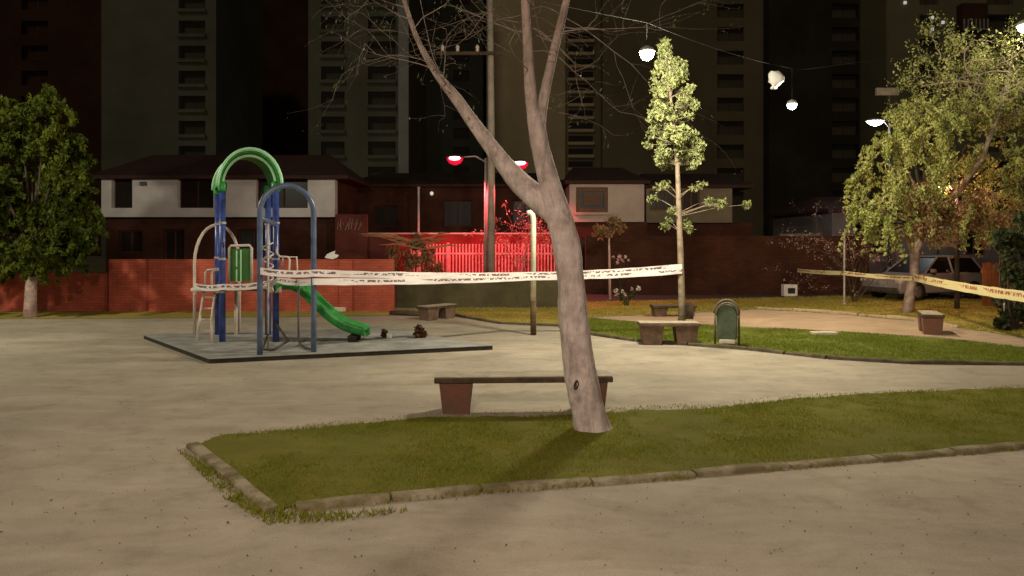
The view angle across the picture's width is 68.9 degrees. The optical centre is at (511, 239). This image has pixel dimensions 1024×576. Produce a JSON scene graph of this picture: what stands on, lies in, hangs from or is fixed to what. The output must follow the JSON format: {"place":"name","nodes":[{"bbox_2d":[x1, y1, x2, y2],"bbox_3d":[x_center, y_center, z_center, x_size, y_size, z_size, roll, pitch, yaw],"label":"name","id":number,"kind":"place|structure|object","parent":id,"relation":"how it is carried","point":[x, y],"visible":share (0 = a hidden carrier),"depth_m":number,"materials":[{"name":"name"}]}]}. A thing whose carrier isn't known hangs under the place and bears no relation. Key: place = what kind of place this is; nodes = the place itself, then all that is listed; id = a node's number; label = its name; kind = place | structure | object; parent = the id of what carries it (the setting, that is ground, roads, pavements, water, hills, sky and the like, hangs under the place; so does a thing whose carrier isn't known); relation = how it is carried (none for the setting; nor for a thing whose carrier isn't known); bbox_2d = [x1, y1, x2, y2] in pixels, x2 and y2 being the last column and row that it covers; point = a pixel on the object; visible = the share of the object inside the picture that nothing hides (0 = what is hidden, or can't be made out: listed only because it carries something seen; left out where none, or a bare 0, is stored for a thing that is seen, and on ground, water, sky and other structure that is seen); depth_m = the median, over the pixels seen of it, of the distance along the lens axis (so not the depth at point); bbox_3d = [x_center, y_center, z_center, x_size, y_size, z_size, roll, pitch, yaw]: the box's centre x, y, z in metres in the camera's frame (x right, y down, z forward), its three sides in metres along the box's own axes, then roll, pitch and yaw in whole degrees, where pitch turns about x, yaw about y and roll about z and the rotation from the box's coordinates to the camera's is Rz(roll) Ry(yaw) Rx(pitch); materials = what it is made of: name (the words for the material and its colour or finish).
{"place":"outdoors","nodes":[
{"label":"outdoors","id":0,"kind":"place"},
{"bbox_2d":[367,232,462,272],"bbox_3d":[-3.219,0.875,24.556,3.468,2.331,1.456,0,0,0],"label":"rusty shrub","id":1,"kind":"object","parent":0,"point":[419,243],"visible":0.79,"depth_m":24.36,"materials":[{"name":"brown plant"}]},
{"bbox_2d":[0,256,1023,575],"bbox_3d":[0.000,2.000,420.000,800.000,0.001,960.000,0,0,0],"label":"ground","id":2,"kind":"structure","parent":0,"point":[108,460],"depth_m":6.06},
{"bbox_2d":[0,0,100,255],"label":"apartment block","id":3,"kind":"structure","parent":2,"relation":"on","point":[56,44],"depth_m":92.00,"materials":[{"name":"concrete"}]},
{"bbox_2d":[25,72,47,84],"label":"window","id":4,"kind":"structure","parent":3,"relation":"in","point":[31,78],"depth_m":92.71,"materials":[{"name":"glass"}]},
{"bbox_2d":[25,47,47,59],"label":"window","id":5,"kind":"structure","parent":3,"relation":"in","point":[31,53],"depth_m":92.71,"materials":[{"name":"glass"}]},
{"bbox_2d":[25,22,47,34],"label":"window","id":6,"kind":"structure","parent":3,"relation":"in","point":[31,28],"depth_m":92.71,"materials":[{"name":"glass"}]},
{"bbox_2d":[0,272,108,310],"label":"garden wall","id":7,"kind":"structure","parent":2,"relation":"on","point":[77,291],"depth_m":21.00,"materials":[{"name":"red brick"}]},
{"bbox_2d":[101,0,262,259],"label":"apartment tower","id":8,"kind":"structure","parent":2,"relation":"on","point":[181,77],"depth_m":75.00,"materials":[{"name":"grey concrete"}]},
{"bbox_2d":[182,122,204,133],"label":"window","id":9,"kind":"structure","parent":8,"relation":"in","point":[187,127],"depth_m":75.71,"materials":[{"name":"glass"}]},
{"bbox_2d":[182,97,204,108],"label":"window","id":10,"kind":"structure","parent":8,"relation":"in","point":[187,102],"depth_m":75.71,"materials":[{"name":"glass"}]},
{"bbox_2d":[182,72,204,83],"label":"window","id":11,"kind":"structure","parent":8,"relation":"in","point":[187,77],"depth_m":75.71,"materials":[{"name":"glass"}]},
{"bbox_2d":[182,47,204,58],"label":"window","id":12,"kind":"structure","parent":8,"relation":"in","point":[187,52],"depth_m":75.71,"materials":[{"name":"glass"}]},
{"bbox_2d":[0,309,417,318],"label":"verge strip","id":13,"kind":"object","parent":2,"relation":"on","point":[94,314],"visible":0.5,"depth_m":19.96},
{"bbox_2d":[0,83,110,317],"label":"leafy tree","id":14,"kind":"object","parent":13,"relation":"on","point":[40,241],"visible":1,"depth_m":18.64,"materials":[{"name":"green plant"}]},
{"bbox_2d":[88,155,371,271],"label":"house","id":15,"kind":"structure","parent":2,"relation":"on","point":[157,206],"depth_m":27.25,"materials":[{"name":"paint"}]},
{"bbox_2d":[115,180,131,207],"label":"window","id":16,"kind":"structure","parent":15,"relation":"in","point":[123,188],"depth_m":27.27,"materials":[{"name":"black glass"}]},
{"bbox_2d":[120,231,141,252],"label":"window","id":17,"kind":"structure","parent":15,"relation":"in","point":[130,241],"depth_m":27.43,"materials":[{"name":"black glass"}]},
{"bbox_2d":[165,229,183,258],"bbox_3d":[-12.343,0.782,27.420,0.771,2.336,0.080,0,0,0],"label":"window","id":18,"kind":"structure","parent":15,"relation":"in","point":[174,238],"depth_m":27.43,"materials":[{"name":"black glass"}]},
{"bbox_2d":[180,180,212,207],"bbox_3d":[-11.446,-1.688,27.260,1.292,1.061,0.080,0,0,0],"label":"window","id":19,"kind":"structure","parent":15,"relation":"in","point":[193,193],"depth_m":27.27,"materials":[{"name":"black glass"}]},
{"bbox_2d":[239,229,264,250],"bbox_3d":[-9.450,0.000,27.420,1.157,0.771,0.080,0,0,0],"label":"window","id":20,"kind":"structure","parent":15,"relation":"in","point":[246,236],"depth_m":27.43,"materials":[{"name":"black glass"}]},
{"bbox_2d":[258,180,307,207],"bbox_3d":[-8.322,-1.688,27.260,1.871,1.061,0.080,0,0,0],"label":"window","id":21,"kind":"structure","parent":15,"relation":"in","point":[288,198],"depth_m":27.27,"materials":[{"name":"black glass"}]},
{"bbox_2d":[186,442,280,513],"bbox_3d":[-2.425,1.998,6.361,0.145,0.085,2.214,0,0,-37],"label":"kerb","id":22,"kind":"object","parent":2,"relation":"on","point":[209,457],"visible":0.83,"depth_m":6.20,"materials":[{"name":"concrete"}]},
{"bbox_2d":[109,259,394,310],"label":"garden wall","id":23,"kind":"structure","parent":2,"relation":"on","point":[150,284],"depth_m":20.90,"materials":[{"name":"red brick"}]},
{"bbox_2d":[263,0,307,154],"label":"apartment block","id":24,"kind":"structure","parent":2,"relation":"on","point":[285,57],"depth_m":130.00,"materials":[{"name":"concrete"}]},
{"bbox_2d":[177,449,407,524],"bbox_3d":[-2.157,1.961,5.977,2.894,0.077,0.762,0,0,33],"label":"grass fringe","id":25,"kind":"object","parent":2,"relation":"on","point":[252,509],"depth_m":5.47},
{"bbox_2d":[144,326,492,363],"bbox_3d":[-3.900,1.975,14.350,6.273,0.110,3.687,0,0,-19],"label":"play mat","id":26,"kind":"object","parent":2,"relation":"on","point":[242,345],"visible":0.79,"depth_m":13.59,"materials":[{"name":"grey rubber"}]},
{"bbox_2d":[190,147,369,354],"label":"play tower","id":27,"kind":"structure","parent":26,"relation":"on","point":[242,259],"depth_m":14.05,"materials":[{"name":"blue metal"}]},
{"bbox_2d":[194,268,681,290],"bbox_3d":[-1.086,0.775,14.263,9.651,0.369,1.995,0,0,-13],"label":"barrier tape","id":28,"kind":"object","parent":27,"relation":"attached to","point":[341,281],"visible":0.94,"depth_m":14.06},
{"bbox_2d":[335,214,396,264],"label":"boundary wall","id":29,"kind":"structure","parent":2,"relation":"on","point":[353,240],"depth_m":26.48,"materials":[{"name":"brown brick"}]},
{"bbox_2d":[308,0,424,177],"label":"apartment tower","id":30,"kind":"structure","parent":2,"relation":"on","point":[370,128],"depth_m":74.00,"materials":[{"name":"grey concrete"}]},
{"bbox_2d":[323,118,344,129],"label":"window","id":31,"kind":"structure","parent":30,"relation":"in","point":[328,123],"depth_m":74.70,"materials":[{"name":"glass"}]},
{"bbox_2d":[323,142,344,154],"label":"window","id":32,"kind":"structure","parent":30,"relation":"in","point":[329,148],"depth_m":74.70,"materials":[{"name":"glass"}]},
{"bbox_2d":[369,118,395,129],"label":"window","id":33,"kind":"structure","parent":30,"relation":"in","point":[374,123],"depth_m":74.70,"materials":[{"name":"glass"}]},
{"bbox_2d":[369,93,395,104],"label":"window","id":34,"kind":"structure","parent":30,"relation":"in","point":[374,98],"depth_m":74.70,"materials":[{"name":"glass"}]},
{"bbox_2d":[369,68,395,78],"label":"window","id":35,"kind":"structure","parent":30,"relation":"in","point":[374,73],"depth_m":74.70,"materials":[{"name":"glass"}]},
{"bbox_2d":[369,43,395,53],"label":"window","id":36,"kind":"structure","parent":30,"relation":"in","point":[386,47],"depth_m":74.70,"materials":[{"name":"glass"}]},
{"bbox_2d":[369,18,395,28],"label":"window","id":37,"kind":"structure","parent":30,"relation":"in","point":[392,25],"depth_m":74.70,"materials":[{"name":"glass"}]},
{"bbox_2d":[369,142,395,154],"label":"window","id":38,"kind":"structure","parent":30,"relation":"in","point":[375,148],"depth_m":74.70,"materials":[{"name":"glass"}]},
{"bbox_2d":[416,303,457,320],"bbox_3d":[-1.890,1.835,18.900,0.420,0.390,1.050,0,0,40],"label":"bench","id":39,"kind":"object","parent":2,"relation":"on","point":[431,312],"visible":0.95,"depth_m":18.67,"materials":[{"name":"concrete"}]},
{"bbox_2d":[425,0,485,172],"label":"apartment tower","id":40,"kind":"structure","parent":2,"relation":"on","point":[457,137],"depth_m":96.00,"materials":[{"name":"grey concrete"}]},
{"bbox_2d":[357,173,562,232],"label":"house","id":41,"kind":"structure","parent":2,"relation":"on","point":[449,202],"depth_m":33.00,"materials":[{"name":"brick"}]},
{"bbox_2d":[374,205,396,226],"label":"window","id":42,"kind":"structure","parent":41,"relation":"in","point":[384,215],"depth_m":33.19,"materials":[{"name":"black glass"}]},
{"bbox_2d":[443,200,471,226],"bbox_3d":[-2.416,-1.179,33.180,1.296,1.179,0.080,0,0,0],"label":"window","id":43,"kind":"structure","parent":41,"relation":"in","point":[456,213],"depth_m":33.19,"materials":[{"name":"black glass"}]},
{"bbox_2d":[512,200,538,226],"bbox_3d":[0.589,-1.179,33.180,1.179,1.179,0.080,0,0,0],"label":"window","id":44,"kind":"structure","parent":41,"relation":"in","point":[515,214],"depth_m":33.19,"materials":[{"name":"grey glass"}]},
{"bbox_2d":[436,0,500,272],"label":"utility pole","id":45,"kind":"object","parent":2,"relation":"on","point":[491,195],"visible":0.92,"depth_m":27.49,"materials":[{"name":"concrete"}]},
{"bbox_2d":[382,233,555,272],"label":"boundary wall","id":46,"kind":"structure","parent":2,"relation":"on","point":[461,238],"depth_m":31.60,"materials":[{"name":"white paint"}]},
{"bbox_2d":[395,280,557,307],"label":"wall","id":47,"kind":"structure","parent":2,"relation":"on","point":[511,294],"depth_m":22.00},
{"bbox_2d":[410,243,554,272],"bbox_3d":[-1.050,1.105,30.000,6.143,1.990,0.200,0,0,0],"label":"bar fence","id":48,"kind":"object","parent":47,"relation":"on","point":[448,253],"visible":0.37,"depth_m":29.98,"materials":[{"name":"white metal"}]},
{"bbox_2d":[446,155,528,272],"bbox_3d":[-0.920,-0.575,27.963,3.153,5.250,0.501,0,0,0],"label":"street lamp","id":49,"kind":"object","parent":2,"relation":"on","point":[458,159],"visible":0.82,"depth_m":27.93,"materials":[{"name":"metal"}]},
{"bbox_2d":[455,313,558,326],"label":"kerb","id":50,"kind":"structure","parent":2,"relation":"on","point":[497,322],"depth_m":17.77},
{"bbox_2d":[464,198,553,271],"bbox_3d":[0.516,0.033,29.961,4.464,3.954,5.375,0,0,31],"label":"weeping shrub","id":51,"kind":"object","parent":2,"relation":"on","point":[525,247],"visible":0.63,"depth_m":29.27,"materials":[{"name":"red plant"}]},
{"bbox_2d":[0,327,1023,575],"bbox_3d":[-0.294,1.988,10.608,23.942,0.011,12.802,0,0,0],"label":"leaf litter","id":52,"kind":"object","parent":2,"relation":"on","point":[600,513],"visible":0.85,"depth_m":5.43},
{"bbox_2d":[434,370,612,413],"bbox_3d":[0.130,1.800,8.780,2.060,0.460,0.420,0,0,-2],"label":"bench","id":53,"kind":"object","parent":2,"relation":"on","point":[456,387],"visible":0.78,"depth_m":8.57,"materials":[{"name":"concrete"}]},
{"bbox_2d":[486,0,564,179],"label":"apartment tower","id":54,"kind":"structure","parent":2,"relation":"on","point":[512,139],"depth_m":92.00,"materials":[{"name":"brown concrete"}]},
{"bbox_2d":[526,210,535,334],"bbox_3d":[0.406,0.706,15.730,0.210,2.688,0.124,0,0,0],"label":"white post","id":55,"kind":"object","parent":2,"relation":"on","point":[531,213],"visible":0.91,"depth_m":15.68,"materials":[{"name":"metal"}]},
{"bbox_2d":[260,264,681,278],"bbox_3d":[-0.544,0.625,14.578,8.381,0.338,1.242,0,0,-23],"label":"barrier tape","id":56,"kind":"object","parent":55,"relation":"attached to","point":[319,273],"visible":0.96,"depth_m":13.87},
{"bbox_2d":[565,0,600,176],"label":"apartment tower","id":57,"kind":"structure","parent":2,"relation":"on","point":[583,144],"depth_m":90.00,"materials":[{"name":"brown concrete"}]},
{"bbox_2d":[561,168,649,282],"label":"house","id":58,"kind":"structure","parent":2,"relation":"on","point":[593,196],"depth_m":29.04,"materials":[{"name":"white paint"}]},
{"bbox_2d":[576,187,607,211],"bbox_3d":[3.107,-1.564,29.080,1.243,0.974,0.080,0,0,0],"label":"window","id":59,"kind":"structure","parent":58,"relation":"in","point":[588,199],"depth_m":29.04,"materials":[{"name":"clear glass"}]},
{"bbox_2d":[591,215,626,299],"bbox_3d":[3.259,0.680,25.011,1.218,3.105,0.857,0,0,0],"label":"young tree","id":60,"kind":"object","parent":2,"relation":"on","point":[606,231],"visible":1,"depth_m":24.96,"materials":[{"name":"brown plant"}]},
{"bbox_2d":[214,385,1022,437],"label":"grass fringe","id":61,"kind":"object","parent":2,"relation":"on","point":[626,408],"depth_m":8.86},
{"bbox_2d":[296,441,1023,511],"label":"curb","id":62,"kind":"object","parent":2,"relation":"on","point":[356,500],"visible":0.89,"depth_m":6.18,"materials":[{"name":"concrete"}]},
{"bbox_2d":[287,442,1023,511],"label":"grass fringe","id":63,"kind":"object","parent":62,"relation":"on","point":[665,479],"depth_m":6.14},
{"bbox_2d":[637,321,699,344],"bbox_3d":[3.003,1.800,14.350,1.140,0.460,0.420,0,0,2],"label":"bench","id":64,"kind":"object","parent":2,"relation":"on","point":[651,332],"visible":0.84,"depth_m":14.17,"materials":[{"name":"concrete"}]},
{"bbox_2d":[601,0,762,235],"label":"apartment tower","id":65,"kind":"structure","parent":2,"relation":"on","point":[728,93],"depth_m":88.00,"materials":[{"name":"brown concrete"}]},
{"bbox_2d":[717,122,741,134],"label":"window","id":66,"kind":"structure","parent":65,"relation":"in","point":[725,128],"depth_m":88.70,"materials":[{"name":"glass"}]},
{"bbox_2d":[717,99,741,110],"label":"window","id":67,"kind":"structure","parent":65,"relation":"in","point":[722,104],"depth_m":88.70,"materials":[{"name":"glass"}]},
{"bbox_2d":[717,75,741,87],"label":"window","id":68,"kind":"structure","parent":65,"relation":"in","point":[723,81],"depth_m":88.70,"materials":[{"name":"glass"}]},
{"bbox_2d":[717,52,741,64],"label":"window","id":69,"kind":"structure","parent":65,"relation":"in","point":[723,58],"depth_m":88.70,"materials":[{"name":"glass"}]},
{"bbox_2d":[717,29,741,40],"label":"window","id":70,"kind":"structure","parent":65,"relation":"in","point":[729,34],"depth_m":88.70,"materials":[{"name":"glass"}]},
{"bbox_2d":[717,5,741,17],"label":"window","id":71,"kind":"structure","parent":65,"relation":"in","point":[722,12],"depth_m":88.70,"materials":[{"name":"glass"}]},
{"bbox_2d":[717,145,741,157],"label":"window","id":72,"kind":"structure","parent":65,"relation":"in","point":[731,151],"depth_m":88.70,"materials":[{"name":"glass"}]},
{"bbox_2d":[640,174,754,235],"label":"house","id":73,"kind":"structure","parent":2,"relation":"on","point":[715,221],"depth_m":29.61,"materials":[{"name":"brown brick"}]},
{"bbox_2d":[649,191,698,210],"bbox_3d":[6.421,-1.554,29.600,1.989,0.787,0.080,0,0,0],"label":"window","id":74,"kind":"structure","parent":73,"relation":"in","point":[689,199],"depth_m":29.60,"materials":[{"name":"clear glass"}]},
{"bbox_2d":[585,236,868,293],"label":"boundary wall","id":75,"kind":"structure","parent":2,"relation":"on","point":[725,264],"depth_m":27.40,"materials":[{"name":"brick"}]},
{"bbox_2d":[590,332,1023,365],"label":"kerb lawn","id":76,"kind":"structure","parent":2,"relation":"on","point":[895,361],"depth_m":12.48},
{"bbox_2d":[763,0,859,235],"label":"apartment tower","id":77,"kind":"structure","parent":2,"relation":"on","point":[811,144],"depth_m":86.00,"materials":[{"name":"concrete"}]},
{"bbox_2d":[832,122,855,134],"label":"window","id":78,"kind":"structure","parent":77,"relation":"in","point":[838,128],"depth_m":86.71,"materials":[{"name":"glass"}]},
{"bbox_2d":[832,99,855,110],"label":"window","id":79,"kind":"structure","parent":77,"relation":"in","point":[837,104],"depth_m":86.71,"materials":[{"name":"glass"}]},
{"bbox_2d":[832,75,855,87],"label":"window","id":80,"kind":"structure","parent":77,"relation":"in","point":[838,81],"depth_m":86.71,"materials":[{"name":"glass"}]},
{"bbox_2d":[832,52,855,64],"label":"window","id":81,"kind":"structure","parent":77,"relation":"in","point":[838,58],"depth_m":86.71,"materials":[{"name":"glass"}]},
{"bbox_2d":[832,29,855,40],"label":"window","id":82,"kind":"structure","parent":77,"relation":"in","point":[837,34],"depth_m":86.71,"materials":[{"name":"glass"}]},
{"bbox_2d":[832,6,855,17],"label":"window","id":83,"kind":"structure","parent":77,"relation":"in","point":[837,11],"depth_m":86.71,"materials":[{"name":"glass"}]},
{"bbox_2d":[832,145,855,157],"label":"window","id":84,"kind":"structure","parent":77,"relation":"in","point":[838,151],"depth_m":86.71,"materials":[{"name":"glass"}]},
{"bbox_2d":[757,307,962,327],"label":"kerb path","id":85,"kind":"structure","parent":2,"relation":"on","point":[873,315],"depth_m":19.87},
{"bbox_2d":[865,88,898,266],"bbox_3d":[14.836,-2.029,29.950,1.370,8.157,0.579,0,0,0],"label":"street lamp","id":86,"kind":"object","parent":2,"relation":"on","point":[881,92],"visible":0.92,"depth_m":29.94,"materials":[{"name":"metal"}]},
{"bbox_2d":[765,197,1023,273],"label":"house","id":87,"kind":"structure","parent":2,"relation":"on","point":[834,223],"depth_m":31.18,"materials":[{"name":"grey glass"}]},
{"bbox_2d":[860,0,1023,196],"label":"apartment tower","id":88,"kind":"structure","parent":2,"relation":"on","point":[888,28],"depth_m":80.00,"materials":[{"name":"brown concrete"}]},
{"bbox_2d":[201,387,1023,509],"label":"grass lawn","id":89,"kind":"structure","parent":0,"point":[236,448],"depth_m":7.33,"materials":[{"name":"plant"}]},
{"bbox_2d":[287,0,740,432],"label":"leaning tree","id":90,"kind":"object","parent":89,"relation":"on","point":[544,198],"visible":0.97,"depth_m":7.79,"materials":[{"name":"brown plant"}]},
{"bbox_2d":[455,294,1023,336],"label":"lawn","id":91,"kind":"structure","parent":0,"point":[712,305],"depth_m":21.40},
{"bbox_2d":[842,234,846,303],"bbox_3d":[10.324,0.892,23.200,0.132,2.216,0.126,0,0,0],"label":"thin post","id":92,"kind":"object","parent":91,"relation":"on","point":[843,272],"visible":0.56,"depth_m":23.17,"materials":[{"name":"metal"}]},
{"bbox_2d":[797,269,911,280],"bbox_3d":[10.474,1.071,23.847,0.441,0.221,6.893,0,0,-4],"label":"barrier tape","id":93,"kind":"object","parent":92,"relation":"attached to","point":[882,276],"visible":0.98,"depth_m":22.53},
{"bbox_2d":[762,179,966,306],"bbox_3d":[10.759,0.095,24.307,5.732,4.501,5.463,0,0,-30],"label":"bare shrub","id":94,"kind":"object","parent":91,"relation":"on","point":[852,287],"visible":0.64,"depth_m":23.91,"materials":[{"name":"brown plant"}]},
{"bbox_2d":[837,10,1023,312],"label":"leafy tree","id":95,"kind":"object","parent":91,"relation":"on","point":[922,224],"visible":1,"depth_m":20.02,"materials":[{"name":"green plant"}]},
{"bbox_2d":[914,274,1023,301],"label":"barrier tape","id":96,"kind":"object","parent":95,"relation":"attached to","point":[1008,294],"visible":1,"depth_m":15.70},
{"bbox_2d":[938,184,959,308],"bbox_3d":[12.549,0.199,21.512,0.791,3.702,0.327,0,0,0],"label":"street lamp","id":97,"kind":"object","parent":91,"relation":"on","point":[957,278],"visible":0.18,"depth_m":21.55,"materials":[{"name":"metal"}]},
{"bbox_2d":[981,262,1014,305],"bbox_3d":[14.781,1.327,22.540,1.220,1.306,0.080,0,0,0],"label":"plank fence","id":98,"kind":"object","parent":91,"relation":"on","point":[990,275],"visible":0.35,"depth_m":22.50,"materials":[{"name":"orange wood"}]},
{"bbox_2d":[988,209,1023,330],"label":"climbing shrub","id":99,"kind":"object","parent":91,"relation":"on","point":[1006,246],"visible":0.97,"depth_m":16.52,"materials":[{"name":"green plant"}]},
{"bbox_2d":[586,292,963,301],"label":"road","id":100,"kind":"structure","parent":0,"point":[602,297],"depth_m":26.38,"materials":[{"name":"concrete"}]},
{"bbox_2d":[860,255,981,300],"bbox_3d":[14.139,1.265,25.588,4.110,1.480,1.860,0,0,-20],"label":"parked car","id":101,"kind":"object","parent":100,"relation":"on","point":[933,267],"visible":0.64,"depth_m":25.06,"materials":[{"name":"white paint"}]},
{"bbox_2d":[588,316,1023,361],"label":"side lawn","id":102,"kind":"structure","parent":0,"point":[828,341],"depth_m":14.36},
{"bbox_2d":[641,36,751,320],"bbox_3d":[3.858,-1.137,15.879,2.168,6.269,1.280,0,0,-18],"label":"columnar tree","id":103,"kind":"object","parent":102,"relation":"on","point":[673,75],"visible":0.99,"depth_m":15.64,"materials":[{"name":"green plant"}]},
{"bbox_2d":[713,299,739,345],"bbox_3d":[4.031,1.570,14.004,0.500,0.920,0.332,0,0,14],"label":"litter bin","id":104,"kind":"object","parent":102,"relation":"on","point":[726,312],"visible":0.99,"depth_m":13.88,"materials":[{"name":"green plastic"}]},
{"bbox_2d":[601,310,1023,345],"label":"side path","id":105,"kind":"structure","parent":0,"point":[791,320],"depth_m":17.83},
{"bbox_2d":[650,304,696,316],"bbox_3d":[4.228,1.865,19.600,1.150,0.330,0.420,0,0,-3],"label":"bench","id":106,"kind":"object","parent":105,"relation":"on","point":[659,310],"visible":0.58,"depth_m":19.40,"materials":[{"name":"brown concrete"}]},
{"bbox_2d":[916,310,944,334],"bbox_3d":[9.016,1.795,16.100,0.420,0.470,0.950,0,0,22],"label":"bench","id":107,"kind":"object","parent":105,"relation":"on","point":[930,322],"visible":0.87,"depth_m":15.72,"materials":[{"name":"concrete"}]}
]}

